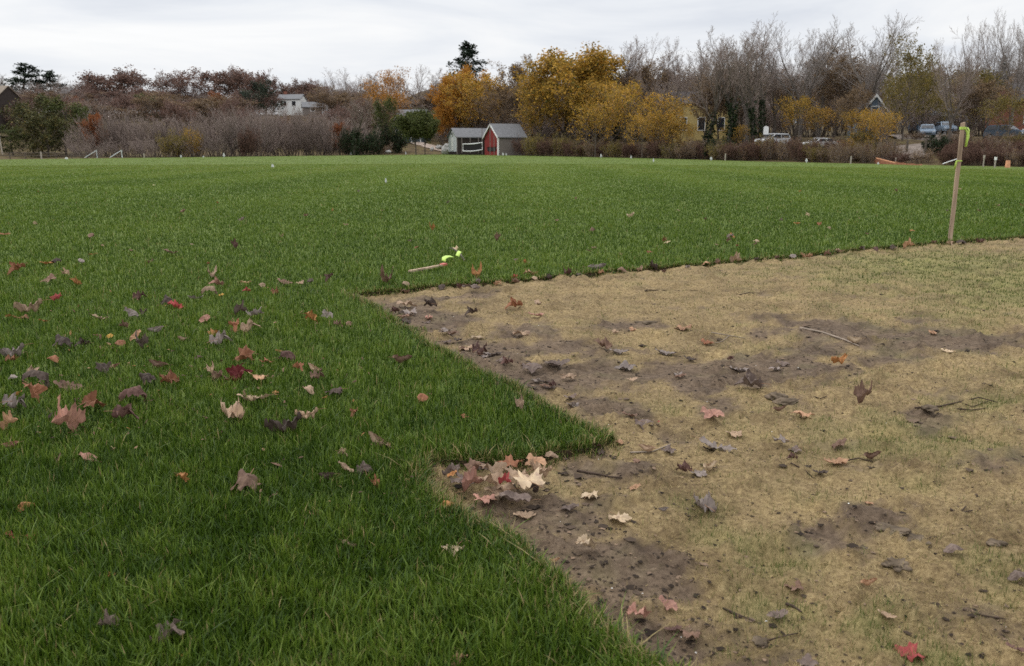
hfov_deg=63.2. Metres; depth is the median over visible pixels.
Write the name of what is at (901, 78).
olive tree
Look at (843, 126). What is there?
leafless shrub
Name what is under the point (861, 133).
olive shrub
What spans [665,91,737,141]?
yellow house
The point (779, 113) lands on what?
leafless shrub
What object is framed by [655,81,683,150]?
bare tree
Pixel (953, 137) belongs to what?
brown shrub
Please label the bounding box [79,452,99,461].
fallen leaf
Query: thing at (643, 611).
fallen leaf
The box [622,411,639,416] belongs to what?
fallen leaf
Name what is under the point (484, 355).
fallen leaf
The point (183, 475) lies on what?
fallen leaf
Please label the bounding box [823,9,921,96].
bare tree
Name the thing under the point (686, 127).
yellow tree
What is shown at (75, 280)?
fallen leaf
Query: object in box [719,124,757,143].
yellow tree
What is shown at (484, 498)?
fallen leaf
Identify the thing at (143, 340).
fallen leaf
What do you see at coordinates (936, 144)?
evergreen shrub
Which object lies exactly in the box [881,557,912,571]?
fallen leaf
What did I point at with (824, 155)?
brown shrub
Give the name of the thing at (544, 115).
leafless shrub
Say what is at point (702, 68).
bare tree
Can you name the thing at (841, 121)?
leafless shrub
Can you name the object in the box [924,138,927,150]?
fence post
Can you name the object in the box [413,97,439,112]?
bare tree
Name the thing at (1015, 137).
olive shrub
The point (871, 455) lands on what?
fallen leaf
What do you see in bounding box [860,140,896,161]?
brown shrub
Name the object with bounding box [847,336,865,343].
fallen leaf
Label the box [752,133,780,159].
olive shrub
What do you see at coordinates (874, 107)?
window
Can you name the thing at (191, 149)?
leafless shrub
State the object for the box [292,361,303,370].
fallen leaf
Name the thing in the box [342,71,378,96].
bare tree
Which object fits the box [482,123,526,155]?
red barn
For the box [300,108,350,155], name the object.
leafless shrub
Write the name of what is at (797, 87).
bare tree
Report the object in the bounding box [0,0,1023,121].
sky
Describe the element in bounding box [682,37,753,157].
ivied tree
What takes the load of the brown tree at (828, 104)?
on the ground at (409, 149)
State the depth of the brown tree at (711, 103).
116.55 m
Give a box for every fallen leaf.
[0,343,32,356]
[0,392,26,407]
[0,410,17,430]
[1,441,21,447]
[4,354,18,360]
[7,261,27,274]
[13,298,51,311]
[14,314,30,318]
[16,502,34,511]
[21,370,53,392]
[23,380,47,402]
[26,364,38,371]
[40,273,56,282]
[47,355,58,362]
[50,293,61,299]
[51,395,85,432]
[52,334,72,346]
[53,380,81,390]
[61,267,69,274]
[69,276,81,284]
[74,337,90,346]
[77,390,107,407]
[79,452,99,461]
[95,361,110,372]
[96,608,118,625]
[111,403,138,418]
[115,340,125,345]
[118,319,128,327]
[118,385,147,401]
[123,305,138,316]
[130,329,140,340]
[132,290,146,299]
[135,329,148,348]
[139,370,156,383]
[147,325,167,331]
[148,618,184,643]
[149,359,166,367]
[159,369,179,382]
[160,294,173,303]
[168,299,183,309]
[175,472,188,483]
[199,314,209,322]
[201,286,216,293]
[206,361,213,373]
[207,328,217,336]
[207,330,232,343]
[208,266,216,276]
[208,369,227,380]
[209,276,223,285]
[220,396,244,418]
[222,362,252,380]
[228,318,238,332]
[230,468,263,491]
[231,238,237,247]
[232,345,254,360]
[233,299,247,314]
[236,318,260,331]
[236,393,278,400]
[246,306,263,315]
[250,373,266,379]
[264,412,309,431]
[278,278,291,283]
[279,351,294,361]
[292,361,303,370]
[295,407,325,418]
[304,310,317,321]
[304,385,313,393]
[308,362,319,371]
[310,368,324,378]
[318,472,337,479]
[320,309,332,317]
[324,273,332,281]
[325,387,346,394]
[335,447,347,455]
[338,461,353,472]
[340,539,356,546]
[350,408,356,416]
[356,460,372,475]
[368,431,393,448]
[369,474,379,486]
[379,264,392,283]
[389,306,399,312]
[392,354,411,362]
[395,314,409,318]
[396,300,417,306]
[400,307,416,314]
[402,317,414,323]
[417,393,427,401]
[424,296,437,306]
[438,284,444,289]
[439,462,460,476]
[440,500,452,506]
[441,540,463,555]
[444,651,467,665]
[446,330,458,334]
[447,470,456,476]
[450,474,474,485]
[455,466,482,492]
[462,283,479,288]
[464,306,479,315]
[464,457,483,472]
[470,335,483,339]
[471,261,481,276]
[472,340,486,354]
[473,493,495,503]
[474,471,503,489]
[478,352,496,357]
[479,461,506,481]
[483,351,502,355]
[484,482,520,495]
[494,232,500,239]
[494,472,510,484]
[497,454,523,467]
[499,490,540,501]
[501,356,512,363]
[502,466,533,486]
[505,297,522,308]
[509,467,545,489]
[510,277,519,282]
[512,330,530,335]
[513,510,539,518]
[514,394,523,408]
[521,362,541,373]
[524,269,537,274]
[525,453,546,465]
[528,312,544,315]
[528,483,545,492]
[530,459,557,477]
[545,358,573,366]
[545,451,558,457]
[558,503,578,510]
[559,373,575,378]
[563,266,571,274]
[563,393,578,397]
[574,534,598,549]
[581,490,600,498]
[583,263,605,268]
[594,337,612,348]
[597,448,605,454]
[608,511,631,522]
[609,349,628,353]
[614,360,637,369]
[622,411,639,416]
[626,602,651,617]
[629,483,640,490]
[634,419,653,428]
[638,444,660,451]
[648,260,657,269]
[655,349,680,354]
[658,507,667,510]
[658,595,677,610]
[660,625,682,630]
[661,445,675,452]
[674,324,691,329]
[676,459,693,471]
[680,625,701,637]
[684,355,699,359]
[690,435,736,451]
[692,468,707,476]
[693,491,717,512]
[701,338,715,344]
[701,406,724,418]
[701,460,716,469]
[726,429,741,436]
[727,366,749,370]
[730,251,741,261]
[734,369,770,387]
[767,608,791,618]
[770,406,785,410]
[772,434,789,442]
[775,359,789,366]
[784,580,804,590]
[786,452,797,458]
[788,445,802,452]
[790,410,813,418]
[796,653,819,665]
[801,252,812,257]
[813,469,827,473]
[821,457,848,463]
[831,353,847,363]
[832,437,846,449]
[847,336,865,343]
[853,379,872,404]
[858,578,876,585]
[861,450,880,458]
[878,609,901,618]
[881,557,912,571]
[893,641,925,661]
[903,237,914,248]
[943,543,966,552]
[1001,641,1023,651]
[1007,570,1023,580]
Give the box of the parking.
[884,134,979,159]
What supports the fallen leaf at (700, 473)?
on the bare ground at (835, 540)
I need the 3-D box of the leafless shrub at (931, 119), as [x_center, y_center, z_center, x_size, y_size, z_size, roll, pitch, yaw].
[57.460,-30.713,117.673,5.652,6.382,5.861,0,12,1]
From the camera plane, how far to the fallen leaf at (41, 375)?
3.43 m
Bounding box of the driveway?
[410,142,440,150]
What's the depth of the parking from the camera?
91.01 m
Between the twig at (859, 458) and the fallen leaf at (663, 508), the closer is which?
the fallen leaf at (663, 508)
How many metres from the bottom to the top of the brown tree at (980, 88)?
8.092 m
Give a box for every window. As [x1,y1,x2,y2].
[697,117,704,130]
[718,117,724,130]
[871,106,879,114]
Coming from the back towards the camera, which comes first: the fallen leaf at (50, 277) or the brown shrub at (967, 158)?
the brown shrub at (967, 158)
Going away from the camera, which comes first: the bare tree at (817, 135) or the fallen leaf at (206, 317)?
the fallen leaf at (206, 317)
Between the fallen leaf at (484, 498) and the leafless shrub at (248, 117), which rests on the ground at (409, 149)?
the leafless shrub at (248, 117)
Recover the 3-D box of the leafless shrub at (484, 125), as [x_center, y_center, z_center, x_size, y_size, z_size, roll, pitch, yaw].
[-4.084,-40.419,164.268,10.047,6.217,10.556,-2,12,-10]
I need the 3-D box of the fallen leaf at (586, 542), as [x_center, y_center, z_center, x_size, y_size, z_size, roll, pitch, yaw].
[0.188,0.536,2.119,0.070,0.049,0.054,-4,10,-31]
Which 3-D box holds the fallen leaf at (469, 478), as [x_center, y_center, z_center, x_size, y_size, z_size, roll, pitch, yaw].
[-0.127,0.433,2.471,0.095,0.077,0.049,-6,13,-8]
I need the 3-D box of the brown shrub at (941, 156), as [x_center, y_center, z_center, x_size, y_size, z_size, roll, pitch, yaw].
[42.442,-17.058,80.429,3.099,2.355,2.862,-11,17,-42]
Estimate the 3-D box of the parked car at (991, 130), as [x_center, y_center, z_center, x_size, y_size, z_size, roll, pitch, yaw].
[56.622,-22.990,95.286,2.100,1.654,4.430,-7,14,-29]
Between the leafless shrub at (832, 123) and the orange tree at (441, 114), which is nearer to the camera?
the leafless shrub at (832, 123)
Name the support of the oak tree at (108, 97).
on the ground at (409, 149)
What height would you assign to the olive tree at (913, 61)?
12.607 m
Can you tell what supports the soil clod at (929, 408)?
on the bare ground at (835, 540)
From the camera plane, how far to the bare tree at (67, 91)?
192.88 m
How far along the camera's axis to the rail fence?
119.30 m
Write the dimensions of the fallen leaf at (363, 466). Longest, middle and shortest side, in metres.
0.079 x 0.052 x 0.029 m
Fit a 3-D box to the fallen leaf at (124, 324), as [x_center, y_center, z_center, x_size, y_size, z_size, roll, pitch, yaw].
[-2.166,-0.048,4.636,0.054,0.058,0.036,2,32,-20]
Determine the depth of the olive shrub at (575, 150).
119.28 m
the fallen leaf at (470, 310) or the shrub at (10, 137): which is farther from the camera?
the shrub at (10, 137)
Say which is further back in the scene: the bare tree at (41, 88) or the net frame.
the bare tree at (41, 88)
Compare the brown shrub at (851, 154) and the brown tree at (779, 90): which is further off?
the brown tree at (779, 90)
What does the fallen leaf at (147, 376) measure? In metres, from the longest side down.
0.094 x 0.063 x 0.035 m
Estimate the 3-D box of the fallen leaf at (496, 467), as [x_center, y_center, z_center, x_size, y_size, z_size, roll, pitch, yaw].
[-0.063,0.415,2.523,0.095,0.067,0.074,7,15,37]
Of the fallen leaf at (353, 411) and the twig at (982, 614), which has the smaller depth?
the twig at (982, 614)
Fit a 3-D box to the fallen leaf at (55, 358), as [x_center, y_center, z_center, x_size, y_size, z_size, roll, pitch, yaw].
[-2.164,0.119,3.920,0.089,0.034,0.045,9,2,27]
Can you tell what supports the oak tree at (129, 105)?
on the ground at (409, 149)
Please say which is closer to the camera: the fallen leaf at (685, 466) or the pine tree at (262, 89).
the fallen leaf at (685, 466)
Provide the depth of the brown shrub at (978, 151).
78.85 m
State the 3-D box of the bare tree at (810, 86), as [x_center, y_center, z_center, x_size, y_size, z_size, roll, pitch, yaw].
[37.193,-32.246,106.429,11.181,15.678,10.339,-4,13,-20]
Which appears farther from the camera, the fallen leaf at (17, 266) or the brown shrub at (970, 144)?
the brown shrub at (970, 144)
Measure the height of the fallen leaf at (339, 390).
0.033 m
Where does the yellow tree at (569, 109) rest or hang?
on the ground at (409, 149)
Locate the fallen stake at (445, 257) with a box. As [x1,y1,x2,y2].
[408,251,462,271]
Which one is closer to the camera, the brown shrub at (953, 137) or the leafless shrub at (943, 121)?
the brown shrub at (953, 137)
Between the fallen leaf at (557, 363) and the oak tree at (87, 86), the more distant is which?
the oak tree at (87, 86)
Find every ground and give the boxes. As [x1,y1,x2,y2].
[0,88,1023,166]
[367,236,1023,665]
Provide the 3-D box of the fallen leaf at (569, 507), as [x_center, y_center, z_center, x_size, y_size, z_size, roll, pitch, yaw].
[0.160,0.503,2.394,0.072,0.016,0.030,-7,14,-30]
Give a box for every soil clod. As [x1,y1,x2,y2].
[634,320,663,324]
[752,636,769,647]
[764,391,788,399]
[772,397,798,405]
[875,522,911,538]
[902,532,931,544]
[920,404,938,411]
[986,538,1007,546]
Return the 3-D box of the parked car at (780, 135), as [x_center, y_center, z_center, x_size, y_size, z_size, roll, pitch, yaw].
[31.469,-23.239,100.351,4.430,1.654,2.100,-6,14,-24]
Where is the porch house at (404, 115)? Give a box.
[393,109,428,142]
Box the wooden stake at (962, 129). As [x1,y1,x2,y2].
[948,122,969,239]
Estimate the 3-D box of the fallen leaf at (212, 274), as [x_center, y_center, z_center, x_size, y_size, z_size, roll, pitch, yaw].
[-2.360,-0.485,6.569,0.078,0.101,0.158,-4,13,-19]
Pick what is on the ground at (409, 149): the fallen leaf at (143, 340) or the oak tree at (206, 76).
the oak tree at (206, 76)
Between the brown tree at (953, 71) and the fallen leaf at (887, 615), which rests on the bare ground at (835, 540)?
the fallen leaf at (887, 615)
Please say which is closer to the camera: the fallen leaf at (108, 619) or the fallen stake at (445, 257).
the fallen leaf at (108, 619)
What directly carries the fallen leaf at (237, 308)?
on the lawn at (516, 160)
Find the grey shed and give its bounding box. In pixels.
[447,128,486,154]
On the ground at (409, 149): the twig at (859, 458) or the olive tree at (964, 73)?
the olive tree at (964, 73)
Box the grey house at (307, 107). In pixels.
[301,102,321,118]
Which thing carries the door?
in the grey shed
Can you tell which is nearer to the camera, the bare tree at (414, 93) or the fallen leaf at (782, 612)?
the fallen leaf at (782, 612)
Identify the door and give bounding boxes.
[451,138,453,149]
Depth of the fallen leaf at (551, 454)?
2.74 m
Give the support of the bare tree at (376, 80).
on the ground at (409, 149)
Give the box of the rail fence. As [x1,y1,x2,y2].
[0,153,87,158]
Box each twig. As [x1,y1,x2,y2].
[577,469,621,477]
[630,444,670,453]
[711,332,743,342]
[723,607,754,621]
[767,633,797,640]
[785,602,801,612]
[799,327,858,345]
[848,458,872,461]
[914,397,994,408]
[950,506,972,512]
[957,408,986,409]
[963,608,1005,619]
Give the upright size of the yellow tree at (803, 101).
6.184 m
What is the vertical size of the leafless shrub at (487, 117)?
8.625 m
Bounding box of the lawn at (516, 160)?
[0,154,1023,665]
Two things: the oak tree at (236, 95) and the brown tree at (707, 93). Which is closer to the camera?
the brown tree at (707, 93)
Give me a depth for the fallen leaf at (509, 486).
2.44 m
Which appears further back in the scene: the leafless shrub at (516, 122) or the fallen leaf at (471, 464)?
the leafless shrub at (516, 122)
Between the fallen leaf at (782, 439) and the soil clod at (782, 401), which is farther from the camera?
the soil clod at (782, 401)
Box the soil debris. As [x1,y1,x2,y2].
[385,237,1023,665]
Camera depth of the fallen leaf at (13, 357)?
3.90 m
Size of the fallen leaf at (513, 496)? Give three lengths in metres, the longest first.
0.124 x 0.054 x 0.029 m
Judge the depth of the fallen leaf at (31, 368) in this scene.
3.69 m
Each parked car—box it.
[754,133,790,144]
[803,138,838,144]
[907,121,926,133]
[918,124,936,137]
[934,122,956,133]
[983,125,1023,138]
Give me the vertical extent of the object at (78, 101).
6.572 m
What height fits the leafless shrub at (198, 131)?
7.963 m
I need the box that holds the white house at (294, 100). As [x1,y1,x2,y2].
[277,91,307,115]
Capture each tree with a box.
[0,75,9,85]
[0,93,65,152]
[2,97,29,126]
[3,62,51,107]
[5,101,38,126]
[14,81,77,113]
[18,90,107,108]
[19,89,61,106]
[25,74,73,92]
[33,69,78,109]
[38,95,91,154]
[41,82,86,115]
[55,76,99,88]
[57,94,111,121]
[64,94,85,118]
[66,102,136,125]
[69,89,132,113]
[70,64,170,95]
[72,98,116,136]
[74,79,111,101]
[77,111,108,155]
[80,92,127,105]
[90,93,136,120]
[94,94,137,119]
[106,93,155,128]
[123,85,174,102]
[127,91,191,127]
[130,91,184,109]
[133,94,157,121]
[136,99,172,134]
[146,98,200,128]
[148,66,251,98]
[148,71,174,93]
[148,93,191,105]
[157,69,223,103]
[164,88,203,101]
[172,99,204,126]
[186,96,244,134]
[194,94,267,112]
[195,104,244,128]
[206,64,277,98]
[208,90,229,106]
[210,94,261,130]
[213,89,253,103]
[235,68,286,109]
[239,76,285,120]
[246,89,289,116]
[246,105,284,121]
[269,114,307,140]
[273,85,293,97]
[281,114,353,146]
[285,77,319,88]
[285,77,329,101]
[304,86,372,124]
[308,105,370,132]
[311,79,341,112]
[322,66,371,107]
[322,88,354,110]
[322,96,374,132]
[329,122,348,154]
[331,90,405,103]
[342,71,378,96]
[347,97,380,154]
[347,98,405,131]
[357,75,396,96]
[358,65,412,102]
[361,78,384,124]
[364,86,419,126]
[370,96,402,149]
[383,96,435,113]
[391,65,441,106]
[391,106,436,154]
[392,94,436,112]
[399,87,436,108]
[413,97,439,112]
[416,83,495,108]
[416,111,443,154]
[424,62,489,127]
[426,67,445,93]
[431,104,455,145]
[434,40,491,117]
[435,69,511,127]
[444,117,484,131]
[471,79,527,123]
[486,54,549,123]
[508,41,630,143]
[512,73,568,137]
[537,109,561,137]
[554,71,612,142]
[566,101,623,156]
[577,80,641,143]
[593,77,655,143]
[603,110,650,139]
[608,37,647,140]
[612,55,671,139]
[620,111,662,157]
[621,33,664,135]
[625,89,694,157]
[629,72,673,143]
[642,109,682,158]
[644,50,684,137]
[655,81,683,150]
[657,70,691,146]
[658,115,685,158]
[660,37,710,90]
[665,121,699,144]
[667,67,737,87]
[669,67,697,90]
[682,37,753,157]
[684,74,728,143]
[686,40,731,97]
[696,27,741,145]
[696,63,728,143]
[712,73,752,123]
[715,11,779,142]
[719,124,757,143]
[720,29,770,155]
[724,29,772,142]
[736,80,757,143]
[745,33,780,138]
[756,92,809,132]
[757,15,854,140]
[758,39,815,132]
[759,68,831,139]
[770,64,816,134]
[772,94,826,142]
[783,29,855,137]
[800,105,841,134]
[803,43,884,136]
[818,56,890,112]
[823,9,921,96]
[832,81,875,137]
[839,107,883,139]
[852,113,889,139]
[856,59,905,97]
[860,108,905,144]
[872,71,938,133]
[879,27,943,140]
[880,65,933,133]
[884,69,963,125]
[907,94,959,122]
[908,60,970,104]
[911,62,953,97]
[927,37,981,142]
[932,66,992,92]
[935,67,1016,139]
[946,71,1023,141]
[949,17,991,133]
[971,93,1023,134]
[972,13,1020,125]
[976,55,1008,132]
[983,11,1023,124]
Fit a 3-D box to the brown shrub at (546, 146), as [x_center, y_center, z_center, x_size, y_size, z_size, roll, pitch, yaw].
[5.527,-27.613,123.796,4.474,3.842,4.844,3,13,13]
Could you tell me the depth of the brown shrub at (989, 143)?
82.20 m
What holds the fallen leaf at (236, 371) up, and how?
on the lawn at (516, 160)
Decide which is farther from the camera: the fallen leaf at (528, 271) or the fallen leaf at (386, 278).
the fallen leaf at (528, 271)
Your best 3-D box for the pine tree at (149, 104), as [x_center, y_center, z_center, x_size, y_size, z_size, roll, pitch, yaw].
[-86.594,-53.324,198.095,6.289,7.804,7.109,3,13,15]
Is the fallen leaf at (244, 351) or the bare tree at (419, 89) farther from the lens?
the bare tree at (419, 89)
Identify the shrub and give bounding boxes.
[0,124,30,154]
[59,131,103,157]
[65,142,111,157]
[68,117,124,156]
[75,107,134,156]
[99,101,166,156]
[102,136,141,156]
[113,116,171,156]
[125,136,177,157]
[134,116,191,156]
[148,121,213,156]
[154,128,190,156]
[167,113,221,156]
[168,108,254,156]
[168,137,210,156]
[179,122,203,156]
[198,132,244,156]
[199,104,258,155]
[211,107,279,156]
[233,121,265,156]
[235,103,292,155]
[244,134,278,155]
[249,104,309,155]
[265,108,323,155]
[267,133,304,155]
[288,106,338,155]
[293,136,337,155]
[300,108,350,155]
[313,117,365,154]
[337,127,359,154]
[343,129,384,154]
[350,122,380,154]
[374,122,408,153]
[377,142,393,154]
[434,119,467,144]
[468,115,514,127]
[481,116,538,136]
[482,105,514,125]
[511,113,556,139]
[511,138,532,155]
[520,130,547,155]
[535,94,568,136]
[536,136,559,155]
[541,118,581,139]
[549,132,572,155]
[552,113,589,140]
[554,145,577,155]
[561,138,589,156]
[563,118,612,141]
[570,140,599,156]
[582,134,608,156]
[593,139,616,156]
[599,139,627,157]
[611,137,631,156]
[617,139,645,157]
[623,141,652,157]
[625,106,655,140]
[636,140,661,157]
[645,108,666,139]
[645,136,669,158]
[657,140,685,158]
[665,141,694,158]
[678,141,702,158]
[682,136,714,158]
[693,140,720,158]
[701,137,728,159]
[704,139,733,159]
[715,143,738,159]
[719,140,748,159]
[732,144,756,159]
[736,93,782,138]
[736,98,767,135]
[741,137,769,160]
[749,97,785,135]
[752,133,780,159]
[759,135,785,159]
[764,69,807,134]
[764,135,796,158]
[767,68,809,136]
[768,100,829,137]
[774,135,811,160]
[787,136,823,161]
[790,94,836,137]
[798,138,829,159]
[801,143,830,161]
[806,144,833,162]
[808,94,860,136]
[819,136,849,159]
[825,107,846,135]
[826,135,858,162]
[831,73,887,135]
[841,145,861,160]
[842,136,875,147]
[844,125,878,146]
[853,140,883,160]
[853,140,891,163]
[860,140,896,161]
[872,101,893,145]
[874,137,906,161]
[879,90,916,131]
[883,150,910,162]
[886,94,942,134]
[889,96,912,133]
[897,79,955,132]
[899,130,925,139]
[900,104,945,133]
[907,148,937,163]
[921,133,952,155]
[924,109,960,134]
[930,106,976,129]
[936,146,965,164]
[937,130,975,141]
[937,139,974,152]
[942,148,980,165]
[950,101,982,136]
[955,95,986,136]
[955,137,993,152]
[962,144,995,164]
[972,147,998,165]
[973,136,1006,150]
[982,145,1009,165]
[983,131,1021,144]
[985,147,1019,165]
[994,140,1023,152]
[1001,132,1023,143]
[1001,145,1023,166]
[1002,138,1021,149]
[1002,146,1022,164]
[1006,136,1023,151]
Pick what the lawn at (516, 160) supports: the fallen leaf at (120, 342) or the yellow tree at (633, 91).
the fallen leaf at (120, 342)
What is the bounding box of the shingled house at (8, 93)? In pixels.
[0,86,21,132]
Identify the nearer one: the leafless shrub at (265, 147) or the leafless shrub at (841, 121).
the leafless shrub at (841, 121)
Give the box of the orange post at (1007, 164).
[1005,160,1010,167]
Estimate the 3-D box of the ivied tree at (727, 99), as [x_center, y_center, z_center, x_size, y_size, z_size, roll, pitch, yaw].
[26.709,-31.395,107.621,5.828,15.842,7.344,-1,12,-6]
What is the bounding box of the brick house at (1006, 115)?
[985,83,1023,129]
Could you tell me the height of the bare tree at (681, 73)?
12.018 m
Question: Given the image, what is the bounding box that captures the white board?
[763,126,768,134]
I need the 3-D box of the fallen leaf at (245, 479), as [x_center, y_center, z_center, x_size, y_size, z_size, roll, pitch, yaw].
[-0.774,0.433,2.440,0.084,0.046,0.127,9,10,4]
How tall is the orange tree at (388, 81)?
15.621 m
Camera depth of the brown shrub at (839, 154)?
87.78 m
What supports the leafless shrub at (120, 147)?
on the ground at (409, 149)
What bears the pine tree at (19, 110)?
on the ground at (409, 149)
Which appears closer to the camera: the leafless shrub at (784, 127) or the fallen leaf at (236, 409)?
the fallen leaf at (236, 409)
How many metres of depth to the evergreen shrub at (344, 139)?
142.89 m
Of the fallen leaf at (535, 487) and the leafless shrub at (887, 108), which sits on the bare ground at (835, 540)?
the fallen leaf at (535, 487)
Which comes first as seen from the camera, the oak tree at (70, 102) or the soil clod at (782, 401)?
the soil clod at (782, 401)
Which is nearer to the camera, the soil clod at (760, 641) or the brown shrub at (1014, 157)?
the soil clod at (760, 641)
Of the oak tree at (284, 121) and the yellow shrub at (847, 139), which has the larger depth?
the oak tree at (284, 121)
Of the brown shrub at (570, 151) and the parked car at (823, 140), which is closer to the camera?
the parked car at (823, 140)
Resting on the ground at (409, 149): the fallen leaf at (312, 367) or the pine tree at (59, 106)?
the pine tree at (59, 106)
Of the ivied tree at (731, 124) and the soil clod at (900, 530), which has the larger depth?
the ivied tree at (731, 124)
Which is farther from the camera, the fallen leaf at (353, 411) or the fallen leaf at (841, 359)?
the fallen leaf at (841, 359)
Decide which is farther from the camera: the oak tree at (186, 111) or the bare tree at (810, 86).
the oak tree at (186, 111)
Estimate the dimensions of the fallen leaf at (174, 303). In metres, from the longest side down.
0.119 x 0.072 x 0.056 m
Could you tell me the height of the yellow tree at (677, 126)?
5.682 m
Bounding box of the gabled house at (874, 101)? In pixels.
[845,94,892,139]
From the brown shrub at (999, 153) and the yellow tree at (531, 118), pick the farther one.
the yellow tree at (531, 118)
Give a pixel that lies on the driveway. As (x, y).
(426, 145)
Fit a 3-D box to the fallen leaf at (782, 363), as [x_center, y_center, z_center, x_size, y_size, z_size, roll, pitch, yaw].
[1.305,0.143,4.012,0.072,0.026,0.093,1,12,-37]
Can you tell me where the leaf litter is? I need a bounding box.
[2,284,451,518]
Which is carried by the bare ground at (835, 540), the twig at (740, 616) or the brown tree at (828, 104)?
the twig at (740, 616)
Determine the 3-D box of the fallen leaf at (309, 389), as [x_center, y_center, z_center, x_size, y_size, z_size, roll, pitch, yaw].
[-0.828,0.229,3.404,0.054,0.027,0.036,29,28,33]
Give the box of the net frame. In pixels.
[463,142,482,154]
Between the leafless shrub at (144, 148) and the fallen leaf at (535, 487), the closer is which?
the fallen leaf at (535, 487)
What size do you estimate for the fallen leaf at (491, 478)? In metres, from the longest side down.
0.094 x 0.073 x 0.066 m
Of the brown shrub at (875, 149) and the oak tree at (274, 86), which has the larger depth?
the oak tree at (274, 86)
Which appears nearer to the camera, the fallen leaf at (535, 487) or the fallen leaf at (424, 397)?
the fallen leaf at (535, 487)
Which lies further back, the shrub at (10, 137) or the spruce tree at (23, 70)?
the spruce tree at (23, 70)
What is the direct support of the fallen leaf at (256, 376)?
on the lawn at (516, 160)
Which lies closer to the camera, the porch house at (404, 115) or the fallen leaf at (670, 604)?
the fallen leaf at (670, 604)
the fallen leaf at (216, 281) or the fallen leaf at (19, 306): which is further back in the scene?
the fallen leaf at (216, 281)
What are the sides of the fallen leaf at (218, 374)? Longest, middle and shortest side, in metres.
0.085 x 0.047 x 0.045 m
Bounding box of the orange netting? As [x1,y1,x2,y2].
[874,159,921,164]
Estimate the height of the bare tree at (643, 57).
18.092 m
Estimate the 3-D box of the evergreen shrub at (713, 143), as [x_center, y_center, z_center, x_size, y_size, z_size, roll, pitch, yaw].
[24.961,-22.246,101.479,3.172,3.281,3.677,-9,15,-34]
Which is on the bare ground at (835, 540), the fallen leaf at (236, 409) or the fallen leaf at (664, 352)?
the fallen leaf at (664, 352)
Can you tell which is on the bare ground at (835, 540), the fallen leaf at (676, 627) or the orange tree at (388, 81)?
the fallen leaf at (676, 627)
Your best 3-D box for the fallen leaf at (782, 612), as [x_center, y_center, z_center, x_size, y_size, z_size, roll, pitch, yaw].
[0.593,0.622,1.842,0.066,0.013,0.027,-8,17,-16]
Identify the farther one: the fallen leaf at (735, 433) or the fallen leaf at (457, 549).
the fallen leaf at (735, 433)
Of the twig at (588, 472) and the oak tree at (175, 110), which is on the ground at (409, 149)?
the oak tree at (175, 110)
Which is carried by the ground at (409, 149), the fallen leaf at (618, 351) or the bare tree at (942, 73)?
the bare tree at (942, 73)
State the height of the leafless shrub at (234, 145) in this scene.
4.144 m
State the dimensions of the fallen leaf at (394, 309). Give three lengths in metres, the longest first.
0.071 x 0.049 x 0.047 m
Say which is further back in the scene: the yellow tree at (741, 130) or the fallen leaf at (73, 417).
the yellow tree at (741, 130)
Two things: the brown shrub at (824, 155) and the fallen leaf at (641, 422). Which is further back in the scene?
the brown shrub at (824, 155)
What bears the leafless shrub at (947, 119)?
on the ground at (409, 149)
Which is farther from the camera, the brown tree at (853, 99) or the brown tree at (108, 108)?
the brown tree at (108, 108)
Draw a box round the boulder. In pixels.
[441,143,448,153]
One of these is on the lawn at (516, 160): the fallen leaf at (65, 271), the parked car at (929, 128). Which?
the fallen leaf at (65, 271)
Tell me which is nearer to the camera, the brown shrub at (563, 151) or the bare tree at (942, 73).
the brown shrub at (563, 151)
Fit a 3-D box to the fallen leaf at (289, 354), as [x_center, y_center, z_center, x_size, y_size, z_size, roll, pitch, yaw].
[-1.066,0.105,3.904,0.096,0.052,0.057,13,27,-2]
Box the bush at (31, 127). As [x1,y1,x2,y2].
[10,109,76,156]
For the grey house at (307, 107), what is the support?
on the ground at (409, 149)
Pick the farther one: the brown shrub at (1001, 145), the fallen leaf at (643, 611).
the brown shrub at (1001, 145)
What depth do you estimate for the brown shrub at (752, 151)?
96.08 m
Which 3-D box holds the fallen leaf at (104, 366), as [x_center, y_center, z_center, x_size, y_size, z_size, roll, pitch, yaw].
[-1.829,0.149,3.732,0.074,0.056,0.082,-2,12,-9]
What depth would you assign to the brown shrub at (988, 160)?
77.83 m
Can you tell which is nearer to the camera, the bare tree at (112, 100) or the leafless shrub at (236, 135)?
the leafless shrub at (236, 135)
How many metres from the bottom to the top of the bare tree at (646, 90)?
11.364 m
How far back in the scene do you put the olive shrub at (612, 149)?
111.52 m
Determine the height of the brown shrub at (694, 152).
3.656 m
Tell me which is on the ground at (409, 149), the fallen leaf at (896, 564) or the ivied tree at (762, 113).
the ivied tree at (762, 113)
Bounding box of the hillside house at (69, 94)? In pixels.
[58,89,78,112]
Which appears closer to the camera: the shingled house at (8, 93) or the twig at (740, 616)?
the twig at (740, 616)
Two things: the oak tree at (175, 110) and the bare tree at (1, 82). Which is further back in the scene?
the bare tree at (1, 82)
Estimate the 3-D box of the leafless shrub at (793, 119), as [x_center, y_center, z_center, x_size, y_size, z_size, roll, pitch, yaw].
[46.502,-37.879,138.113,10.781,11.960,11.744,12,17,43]
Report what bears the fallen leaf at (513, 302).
on the bare ground at (835, 540)
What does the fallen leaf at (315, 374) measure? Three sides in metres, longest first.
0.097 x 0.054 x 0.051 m
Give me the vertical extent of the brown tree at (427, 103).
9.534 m

